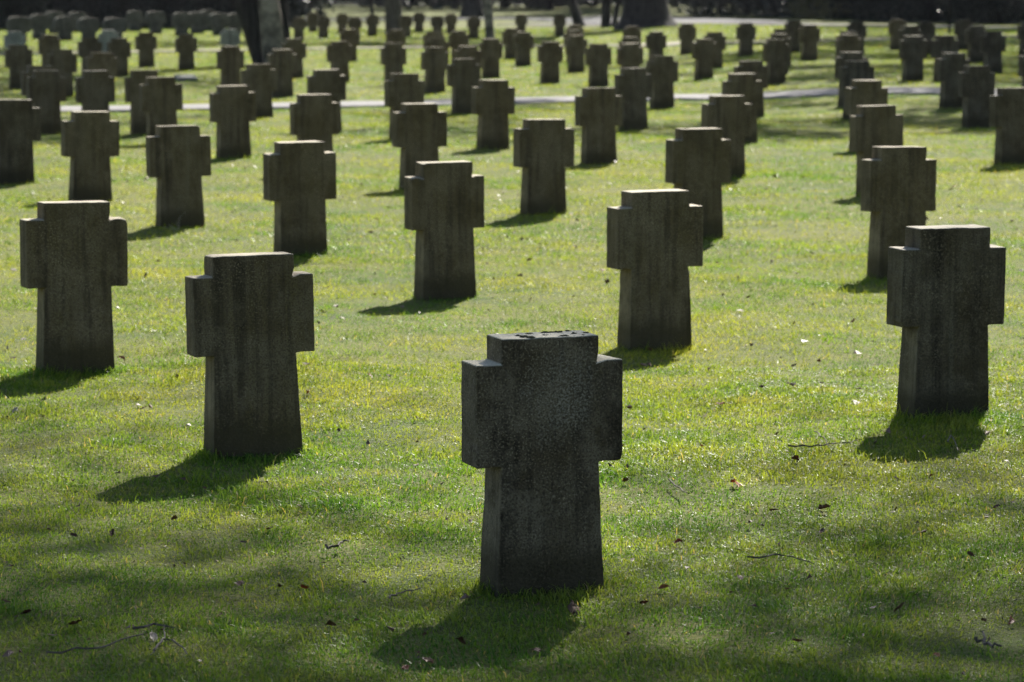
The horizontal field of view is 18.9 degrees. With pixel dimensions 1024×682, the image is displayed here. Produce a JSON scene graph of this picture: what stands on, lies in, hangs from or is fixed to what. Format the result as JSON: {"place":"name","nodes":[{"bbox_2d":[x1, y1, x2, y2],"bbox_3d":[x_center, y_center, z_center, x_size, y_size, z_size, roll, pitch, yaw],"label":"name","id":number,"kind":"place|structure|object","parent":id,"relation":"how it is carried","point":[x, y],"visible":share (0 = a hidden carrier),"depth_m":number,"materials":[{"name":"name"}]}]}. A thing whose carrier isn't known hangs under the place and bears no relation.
{"place":"outdoors","nodes":[
{"label":"outdoors","id":0,"kind":"place"},
{"bbox_2d":[0,35,1016,54],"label":"gravel track","id":1,"kind":"structure","parent":0,"point":[611,45],"depth_m":82.89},
{"bbox_2d":[0,2,1023,681],"bbox_3d":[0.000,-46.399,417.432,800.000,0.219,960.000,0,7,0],"label":"lawn ground","id":2,"kind":"structure","parent":0,"point":[22,318],"depth_m":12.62,"materials":[{"name":"plant"}]},
{"bbox_2d":[4,45,32,88],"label":"stone cross","id":3,"kind":"object","parent":2,"relation":"on","point":[18,59],"visible":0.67,"depth_m":50.18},
{"bbox_2d":[6,16,31,42],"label":"broad headstone","id":4,"kind":"object","parent":2,"relation":"on","point":[23,25],"visible":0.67,"depth_m":91.66,"materials":[{"name":"grey stone"}]},
{"bbox_2d":[0,99,40,184],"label":"stone cross","id":5,"kind":"object","parent":2,"relation":"on","point":[20,125],"visible":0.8,"depth_m":25.97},
{"bbox_2d":[0,0,52,29],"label":"shrub","id":6,"kind":"object","parent":2,"relation":"on","point":[18,6],"visible":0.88,"depth_m":121.26,"materials":[{"name":"green plant"}]},
{"bbox_2d":[29,14,49,38],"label":"broad headstone","id":7,"kind":"object","parent":2,"relation":"on","point":[40,24],"visible":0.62,"depth_m":98.52,"materials":[{"name":"grey stone"}]},
{"bbox_2d":[26,70,65,134],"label":"stone cross","id":8,"kind":"object","parent":2,"relation":"on","point":[46,91],"visible":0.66,"depth_m":34.87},
{"bbox_2d":[2,0,91,25],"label":"shrub","id":9,"kind":"object","parent":2,"relation":"on","point":[63,6],"visible":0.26,"depth_m":123.21,"materials":[{"name":"green plant"}]},
{"bbox_2d":[38,35,60,65],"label":"stone cross","id":10,"kind":"object","parent":2,"relation":"on","point":[47,44],"visible":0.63,"depth_m":60.88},
{"bbox_2d":[47,49,76,96],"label":"stone cross","id":11,"kind":"object","parent":2,"relation":"on","point":[64,61],"visible":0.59,"depth_m":46.69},
{"bbox_2d":[53,16,75,40],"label":"broad headstone","id":12,"kind":"object","parent":2,"relation":"on","point":[64,27],"visible":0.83,"depth_m":95.66,"materials":[{"name":"grey stone"}]},
{"bbox_2d":[19,200,127,375],"bbox_3d":[-1.898,-0.196,13.357,0.449,0.819,0.155,-2,6,-22],"label":"stone cross","id":13,"kind":"object","parent":2,"relation":"on","point":[73,262],"visible":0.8,"depth_m":13.29,"materials":[{"name":"stone"}]},
{"bbox_2d":[77,17,99,37],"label":"broad headstone","id":14,"kind":"object","parent":2,"relation":"on","point":[88,27],"visible":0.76,"depth_m":94.28,"materials":[{"name":"grey stone"}]},
{"bbox_2d":[77,38,101,70],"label":"stone cross","id":15,"kind":"object","parent":2,"relation":"on","point":[87,47],"visible":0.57,"depth_m":57.03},
{"bbox_2d":[61,111,119,201],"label":"stone cross","id":16,"kind":"object","parent":2,"relation":"on","point":[90,143],"visible":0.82,"depth_m":23.92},
{"bbox_2d":[75,70,114,111],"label":"stone cross","id":17,"kind":"object","parent":2,"relation":"on","point":[94,90],"visible":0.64,"depth_m":34.75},
{"bbox_2d":[86,52,116,102],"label":"stone cross","id":18,"kind":"object","parent":2,"relation":"on","point":[107,61],"visible":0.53,"depth_m":44.50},
{"bbox_2d":[102,18,127,37],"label":"broad headstone","id":19,"kind":"object","parent":2,"relation":"on","point":[119,26],"visible":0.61,"depth_m":92.96,"materials":[{"name":"grey stone"}]},
{"bbox_2d":[107,38,130,76],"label":"stone cross","id":20,"kind":"object","parent":2,"relation":"on","point":[119,49],"visible":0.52,"depth_m":57.06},
{"bbox_2d":[73,0,170,27],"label":"shrub","id":21,"kind":"object","parent":2,"relation":"on","point":[105,13],"visible":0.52,"depth_m":125.50,"materials":[{"name":"green plant"}]},
{"bbox_2d":[125,11,143,30],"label":"broad headstone","id":22,"kind":"object","parent":2,"relation":"on","point":[134,19],"visible":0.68,"depth_m":115.82,"materials":[{"name":"grey stone"}]},
{"bbox_2d":[125,70,157,134],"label":"stone cross","id":23,"kind":"object","parent":2,"relation":"on","point":[138,117],"visible":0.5,"depth_m":34.84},
{"bbox_2d":[135,32,156,66],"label":"stone cross","id":24,"kind":"object","parent":2,"relation":"on","point":[146,44],"visible":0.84,"depth_m":63.88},
{"bbox_2d":[145,11,165,33],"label":"stone cross","id":25,"kind":"object","parent":2,"relation":"on","point":[155,21],"visible":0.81,"depth_m":110.02,"materials":[{"name":"grey stone"}]},
{"bbox_2d":[115,0,204,26],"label":"shrub","id":26,"kind":"object","parent":2,"relation":"on","point":[186,7],"visible":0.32,"depth_m":126.90,"materials":[{"name":"green plant"}]},
{"bbox_2d":[139,77,182,135],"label":"stone cross","id":27,"kind":"object","parent":2,"relation":"on","point":[161,101],"visible":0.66,"depth_m":32.47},
{"bbox_2d":[145,125,211,226],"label":"stone cross","id":28,"kind":"object","parent":2,"relation":"on","point":[178,162],"visible":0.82,"depth_m":21.27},
{"bbox_2d":[171,12,191,35],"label":"broad headstone","id":29,"kind":"object","parent":2,"relation":"on","point":[181,22],"visible":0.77,"depth_m":104.77,"materials":[{"name":"grey stone"}]},
{"bbox_2d":[175,34,196,69],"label":"stone cross","id":30,"kind":"object","parent":2,"relation":"on","point":[186,46],"visible":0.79,"depth_m":61.80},
{"bbox_2d":[148,0,236,26],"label":"shrub","id":31,"kind":"object","parent":2,"relation":"on","point":[212,5],"visible":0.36,"depth_m":128.11,"materials":[{"name":"green plant"}]},
{"bbox_2d":[189,12,207,33],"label":"broad headstone","id":32,"kind":"object","parent":2,"relation":"on","point":[199,20],"visible":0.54,"depth_m":110.04,"materials":[{"name":"grey stone"}]},
{"bbox_2d":[208,13,229,34],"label":"broad headstone","id":33,"kind":"object","parent":2,"relation":"on","point":[218,22],"visible":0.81,"depth_m":106.46,"materials":[{"name":"grey stone"}]},
{"bbox_2d":[220,29,239,45],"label":"stone cross","id":34,"kind":"object","parent":2,"relation":"on","point":[229,37],"visible":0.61,"depth_m":69.52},
{"bbox_2d":[217,46,243,85],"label":"stone cross","id":35,"kind":"object","parent":2,"relation":"on","point":[230,62],"visible":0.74,"depth_m":49.08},
{"bbox_2d":[209,85,255,158],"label":"stone cross","id":36,"kind":"object","parent":2,"relation":"on","point":[232,109],"visible":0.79,"depth_m":29.87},
{"bbox_2d":[185,252,314,458],"bbox_3d":[-0.931,0.085,10.990,0.443,0.795,0.154,-3,6,-20],"label":"stone cross","id":37,"kind":"object","parent":2,"relation":"on","point":[249,326],"visible":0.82,"depth_m":10.92,"materials":[{"name":"stone"}]},
{"bbox_2d":[241,64,276,117],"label":"stone cross","id":38,"kind":"object","parent":2,"relation":"on","point":[260,80],"visible":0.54,"depth_m":39.07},
{"bbox_2d":[234,0,290,63],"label":"tree","id":39,"kind":"object","parent":2,"relation":"on","point":[265,26],"visible":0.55,"depth_m":65.65,"materials":[{"name":"grey plant"}]},
{"bbox_2d":[228,0,333,26],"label":"evergreen tree","id":40,"kind":"object","parent":2,"relation":"on","point":[303,7],"visible":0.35,"depth_m":130.60,"materials":[{"name":"green plant"}]},
{"bbox_2d":[267,49,296,96],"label":"stone cross","id":41,"kind":"object","parent":2,"relation":"on","point":[283,62],"visible":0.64,"depth_m":46.68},
{"bbox_2d":[282,38,306,77],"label":"stone cross","id":42,"kind":"object","parent":2,"relation":"on","point":[297,46],"visible":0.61,"depth_m":56.30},
{"bbox_2d":[263,141,336,255],"bbox_3d":[-1.312,-0.840,19.057,0.441,0.791,0.154,-3,9,-23],"label":"stone cross","id":43,"kind":"object","parent":2,"relation":"on","point":[299,183],"visible":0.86,"depth_m":18.99,"materials":[{"name":"stone"}]},
{"bbox_2d":[290,94,338,151],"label":"stone cross","id":44,"kind":"object","parent":2,"relation":"on","point":[314,117],"visible":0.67,"depth_m":27.34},
{"bbox_2d":[307,69,345,132],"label":"stone cross","id":45,"kind":"object","parent":2,"relation":"on","point":[327,81],"visible":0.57,"depth_m":35.30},
{"bbox_2d":[326,41,351,82],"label":"stone cross","id":46,"kind":"object","parent":2,"relation":"on","point":[339,54],"visible":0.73,"depth_m":53.83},
{"bbox_2d":[340,29,359,61],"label":"stone cross","id":47,"kind":"object","parent":2,"relation":"on","point":[351,36],"visible":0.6,"depth_m":68.82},
{"bbox_2d":[380,43,406,80],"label":"stone cross","id":48,"kind":"object","parent":2,"relation":"on","point":[392,57],"visible":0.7,"depth_m":51.74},
{"bbox_2d":[385,0,401,34],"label":"tree","id":49,"kind":"object","parent":2,"relation":"on","point":[393,11],"visible":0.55,"depth_m":105.99,"materials":[{"name":"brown plant"}]},
{"bbox_2d":[384,73,423,139],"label":"stone cross","id":50,"kind":"object","parent":2,"relation":"on","point":[399,88],"visible":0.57,"depth_m":33.54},
{"bbox_2d":[392,103,446,189],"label":"stone cross","id":51,"kind":"object","parent":2,"relation":"on","point":[419,132],"visible":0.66,"depth_m":25.19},
{"bbox_2d":[421,47,448,92],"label":"stone cross","id":52,"kind":"object","parent":2,"relation":"on","point":[434,61],"visible":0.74,"depth_m":48.37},
{"bbox_2d":[404,160,484,300],"bbox_3d":[-0.363,-0.561,16.565,0.419,0.808,0.155,-3,7,-22],"label":"stone cross","id":53,"kind":"object","parent":2,"relation":"on","point":[444,214],"visible":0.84,"depth_m":16.50,"materials":[{"name":"stone"}]},
{"bbox_2d":[448,31,468,63],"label":"stone cross","id":54,"kind":"object","parent":2,"relation":"on","point":[456,39],"visible":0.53,"depth_m":66.26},
{"bbox_2d":[446,58,480,113],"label":"stone cross","id":55,"kind":"object","parent":2,"relation":"on","point":[463,76],"visible":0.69,"depth_m":40.52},
{"bbox_2d":[454,46,481,86],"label":"stone cross","id":56,"kind":"object","parent":2,"relation":"on","point":[461,52],"visible":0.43,"depth_m":49.42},
{"bbox_2d":[459,0,483,16],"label":"tree","id":57,"kind":"object","parent":2,"relation":"on","point":[471,8],"visible":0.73,"depth_m":170.50,"materials":[{"name":"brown plant"}]},
{"bbox_2d":[484,0,494,38],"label":"tree","id":58,"kind":"object","parent":2,"relation":"on","point":[488,19],"visible":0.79,"depth_m":97.35,"materials":[{"name":"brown plant"}]},
{"bbox_2d":[479,38,502,77],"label":"stone cross","id":59,"kind":"object","parent":2,"relation":"on","point":[492,51],"visible":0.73,"depth_m":56.28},
{"bbox_2d":[472,79,514,149],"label":"stone cross","id":60,"kind":"object","parent":2,"relation":"on","point":[493,104],"visible":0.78,"depth_m":31.45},
{"bbox_2d":[502,28,520,58],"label":"stone cross","id":61,"kind":"object","parent":2,"relation":"on","point":[507,35],"visible":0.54,"depth_m":70.99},
{"bbox_2d":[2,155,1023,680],"bbox_3d":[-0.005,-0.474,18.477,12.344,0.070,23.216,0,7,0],"label":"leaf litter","id":62,"kind":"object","parent":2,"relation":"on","point":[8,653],"visible":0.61,"depth_m":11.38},
{"bbox_2d":[512,32,533,65],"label":"stone cross","id":63,"kind":"object","parent":2,"relation":"on","point":[523,44],"visible":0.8,"depth_m":64.80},
{"bbox_2d":[482,0,597,7],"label":"shrub","id":64,"kind":"object","parent":2,"relation":"on","point":[531,4],"visible":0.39,"depth_m":245.57,"materials":[{"name":"green plant"}]},
{"bbox_2d":[461,330,622,597],"bbox_3d":[0.083,0.370,8.513,0.433,0.793,0.155,-3,8,-21],"label":"stone cross","id":65,"kind":"object","parent":2,"relation":"on","point":[541,417],"visible":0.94,"depth_m":8.45,"materials":[{"name":"stone"}]},
{"bbox_2d":[513,119,574,214],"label":"stone cross","id":66,"kind":"object","parent":2,"relation":"on","point":[543,153],"visible":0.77,"depth_m":22.36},
{"bbox_2d":[537,41,562,82],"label":"stone cross","id":67,"kind":"object","parent":2,"relation":"on","point":[549,55],"visible":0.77,"depth_m":53.40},
{"bbox_2d":[565,35,586,72],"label":"stone cross","id":68,"kind":"object","parent":2,"relation":"on","point":[575,46],"visible":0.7,"depth_m":60.13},
{"bbox_2d":[585,44,611,86],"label":"stone cross","id":69,"kind":"object","parent":2,"relation":"on","point":[598,59],"visible":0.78,"depth_m":51.35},
{"bbox_2d":[575,88,622,163],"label":"stone cross","id":70,"kind":"object","parent":2,"relation":"on","point":[598,115],"visible":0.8,"depth_m":28.84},
{"bbox_2d":[601,0,620,27],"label":"tree","id":71,"kind":"object","parent":2,"relation":"on","point":[605,13],"visible":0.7,"depth_m":123.53,"materials":[{"name":"brown plant"}]},
{"bbox_2d":[617,43,642,67],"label":"stone cross","id":72,"kind":"object","parent":2,"relation":"on","point":[629,55],"visible":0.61,"depth_m":51.72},
{"bbox_2d":[614,68,651,130],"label":"stone cross","id":73,"kind":"object","parent":2,"relation":"on","point":[633,87],"visible":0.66,"depth_m":35.88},
{"bbox_2d":[613,0,679,29],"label":"tree","id":74,"kind":"object","parent":2,"relation":"on","point":[646,13],"visible":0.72,"depth_m":114.81,"materials":[{"name":"brown plant"}]},
{"bbox_2d":[607,189,702,350],"bbox_3d":[0.663,-0.298,14.295,0.440,0.803,0.154,-3,7,-23],"label":"stone cross","id":75,"kind":"object","parent":2,"relation":"on","point":[654,244],"visible":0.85,"depth_m":14.23,"materials":[{"name":"stone"}]},
{"bbox_2d":[646,31,666,60],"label":"stone cross","id":76,"kind":"object","parent":2,"relation":"on","point":[656,41],"visible":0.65,"depth_m":64.80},
{"bbox_2d":[646,56,677,108],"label":"stone cross","id":77,"kind":"object","parent":2,"relation":"on","point":[663,70],"visible":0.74,"depth_m":42.26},
{"bbox_2d":[678,24,695,54],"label":"stone cross","id":78,"kind":"object","parent":2,"relation":"on","point":[686,34],"visible":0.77,"depth_m":72.66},
{"bbox_2d":[665,127,730,238],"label":"stone cross","id":79,"kind":"object","parent":2,"relation":"on","point":[698,163],"visible":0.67,"depth_m":20.35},
{"bbox_2d":[691,39,716,79],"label":"stone cross","id":80,"kind":"object","parent":2,"relation":"on","point":[704,53],"visible":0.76,"depth_m":54.65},
{"bbox_2d":[668,0,760,15],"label":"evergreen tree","id":81,"kind":"object","parent":2,"relation":"on","point":[697,12],"visible":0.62,"depth_m":158.27,"materials":[{"name":"green plant"}]},
{"bbox_2d":[703,32,725,68],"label":"stone cross","id":82,"kind":"object","parent":2,"relation":"on","point":[719,38],"visible":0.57,"depth_m":60.25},
{"bbox_2d":[701,95,751,177],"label":"stone cross","id":83,"kind":"object","parent":2,"relation":"on","point":[730,116],"visible":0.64,"depth_m":26.82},
{"bbox_2d":[722,73,761,142],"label":"stone cross","id":84,"kind":"object","parent":2,"relation":"on","point":[748,86],"visible":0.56,"depth_m":33.02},
{"bbox_2d":[736,23,755,56],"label":"stone cross","id":85,"kind":"object","parent":2,"relation":"on","point":[745,34],"visible":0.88,"depth_m":67.28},
{"bbox_2d":[734,60,767,117],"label":"stone cross","id":86,"kind":"object","parent":2,"relation":"on","point":[758,68],"visible":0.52,"depth_m":39.35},
{"bbox_2d":[763,39,788,83],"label":"stone cross","id":87,"kind":"object","parent":2,"relation":"on","point":[775,55],"visible":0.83,"depth_m":50.09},
{"bbox_2d":[735,0,830,16],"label":"evergreen tree","id":88,"kind":"object","parent":2,"relation":"on","point":[774,7],"visible":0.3,"depth_m":152.08,"materials":[{"name":"green plant"}]},
{"bbox_2d":[798,25,819,60],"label":"stone cross","id":89,"kind":"object","parent":2,"relation":"on","point":[808,37],"visible":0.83,"depth_m":62.02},
{"bbox_2d":[835,34,861,56],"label":"stone cross","id":90,"kind":"object","parent":2,"relation":"on","point":[848,43],"visible":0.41,"depth_m":49.88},
{"bbox_2d":[834,52,867,106],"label":"stone cross","id":91,"kind":"object","parent":2,"relation":"on","point":[848,56],"visible":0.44,"depth_m":41.37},
{"bbox_2d":[839,61,873,119],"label":"stone cross","id":92,"kind":"object","parent":2,"relation":"on","point":[849,71],"visible":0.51,"depth_m":38.22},
{"bbox_2d":[845,80,887,150],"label":"stone cross","id":93,"kind":"object","parent":2,"relation":"on","point":[865,92],"visible":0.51,"depth_m":31.16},
{"bbox_2d":[849,105,902,195],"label":"stone cross","id":94,"kind":"object","parent":2,"relation":"on","point":[870,126],"visible":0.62,"depth_m":24.44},
{"bbox_2d":[825,0,935,20],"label":"shrub","id":95,"kind":"object","parent":2,"relation":"on","point":[866,9],"visible":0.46,"depth_m":134.70,"materials":[{"name":"green plant"}]},
{"bbox_2d":[888,19,906,49],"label":"stone cross","id":96,"kind":"object","parent":2,"relation":"on","point":[895,26],"visible":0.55,"depth_m":72.40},
{"bbox_2d":[860,146,936,278],"bbox_3d":[2.226,-0.708,17.766,0.432,0.830,0.155,-2,6,-22],"label":"stone cross","id":97,"kind":"object","parent":2,"relation":"on","point":[898,190],"visible":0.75,"depth_m":17.69,"materials":[{"name":"stone"}]},
{"bbox_2d":[899,36,927,81],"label":"stone cross","id":98,"kind":"object","parent":2,"relation":"on","point":[912,52],"visible":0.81,"depth_m":48.01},
{"bbox_2d":[916,21,935,53],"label":"stone cross","id":99,"kind":"object","parent":2,"relation":"on","point":[928,30],"visible":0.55,"depth_m":67.83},
{"bbox_2d":[930,35,958,81],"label":"stone cross","id":100,"kind":"object","parent":2,"relation":"on","point":[940,45],"visible":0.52,"depth_m":48.00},
{"bbox_2d":[886,224,1005,420],"bbox_3d":[1.662,-0.025,11.821,0.449,0.832,0.155,-2,8,-21],"label":"stone cross","id":101,"kind":"object","parent":2,"relation":"on","point":[945,296],"visible":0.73,"depth_m":11.75,"materials":[{"name":"stone"}]},
{"bbox_2d":[936,53,969,107],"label":"stone cross","id":102,"kind":"object","parent":2,"relation":"on","point":[950,67],"visible":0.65,"depth_m":39.98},
{"bbox_2d":[901,0,1019,22],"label":"shrub","id":103,"kind":"object","parent":2,"relation":"on","point":[921,16],"visible":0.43,"depth_m":127.41,"materials":[{"name":"green plant"}]},
{"bbox_2d":[954,19,972,49],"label":"stone cross","id":104,"kind":"object","parent":2,"relation":"on","point":[961,26],"visible":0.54,"depth_m":72.39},
{"bbox_2d":[965,26,986,62],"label":"stone cross","id":105,"kind":"object","parent":2,"relation":"on","point":[973,34],"visible":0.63,"depth_m":60.19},
{"bbox_2d":[958,66,994,127],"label":"stone cross","id":106,"kind":"object","parent":2,"relation":"on","point":[976,87],"visible":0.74,"depth_m":36.20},
{"bbox_2d":[980,31,1005,73],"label":"stone cross","id":107,"kind":"object","parent":2,"relation":"on","point":[992,45],"visible":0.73,"depth_m":52.53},
{"bbox_2d":[989,87,1023,164],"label":"stone cross","id":108,"kind":"object","parent":2,"relation":"on","point":[1006,112],"visible":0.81,"depth_m":28.57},
{"bbox_2d":[61,87,996,112],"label":"gravel path","id":109,"kind":"structure","parent":0,"point":[690,97],"depth_m":44.10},
{"bbox_2d":[306,15,816,22],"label":"asphalt road","id":110,"kind":"structure","parent":0,"point":[593,19],"depth_m":142.37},
{"bbox_2d":[502,21,1016,28],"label":"path","id":111,"kind":"structure","parent":0,"point":[679,22],"depth_m":121.94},
{"bbox_2d":[782,0,875,18],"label":"shrub","id":112,"kind":"object","parent":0,"point":[804,9],"visible":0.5,"depth_m":144.92,"materials":[{"name":"green plant"}]},
{"bbox_2d":[872,0,976,21],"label":"shrub","id":113,"kind":"object","parent":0,"point":[900,15],"visible":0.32,"depth_m":130.16,"materials":[{"name":"green plant"}]},
{"bbox_2d":[930,0,1023,23],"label":"shrub","id":114,"kind":"object","parent":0,"point":[997,14],"visible":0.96,"depth_m":123.94,"materials":[{"name":"green plant"}]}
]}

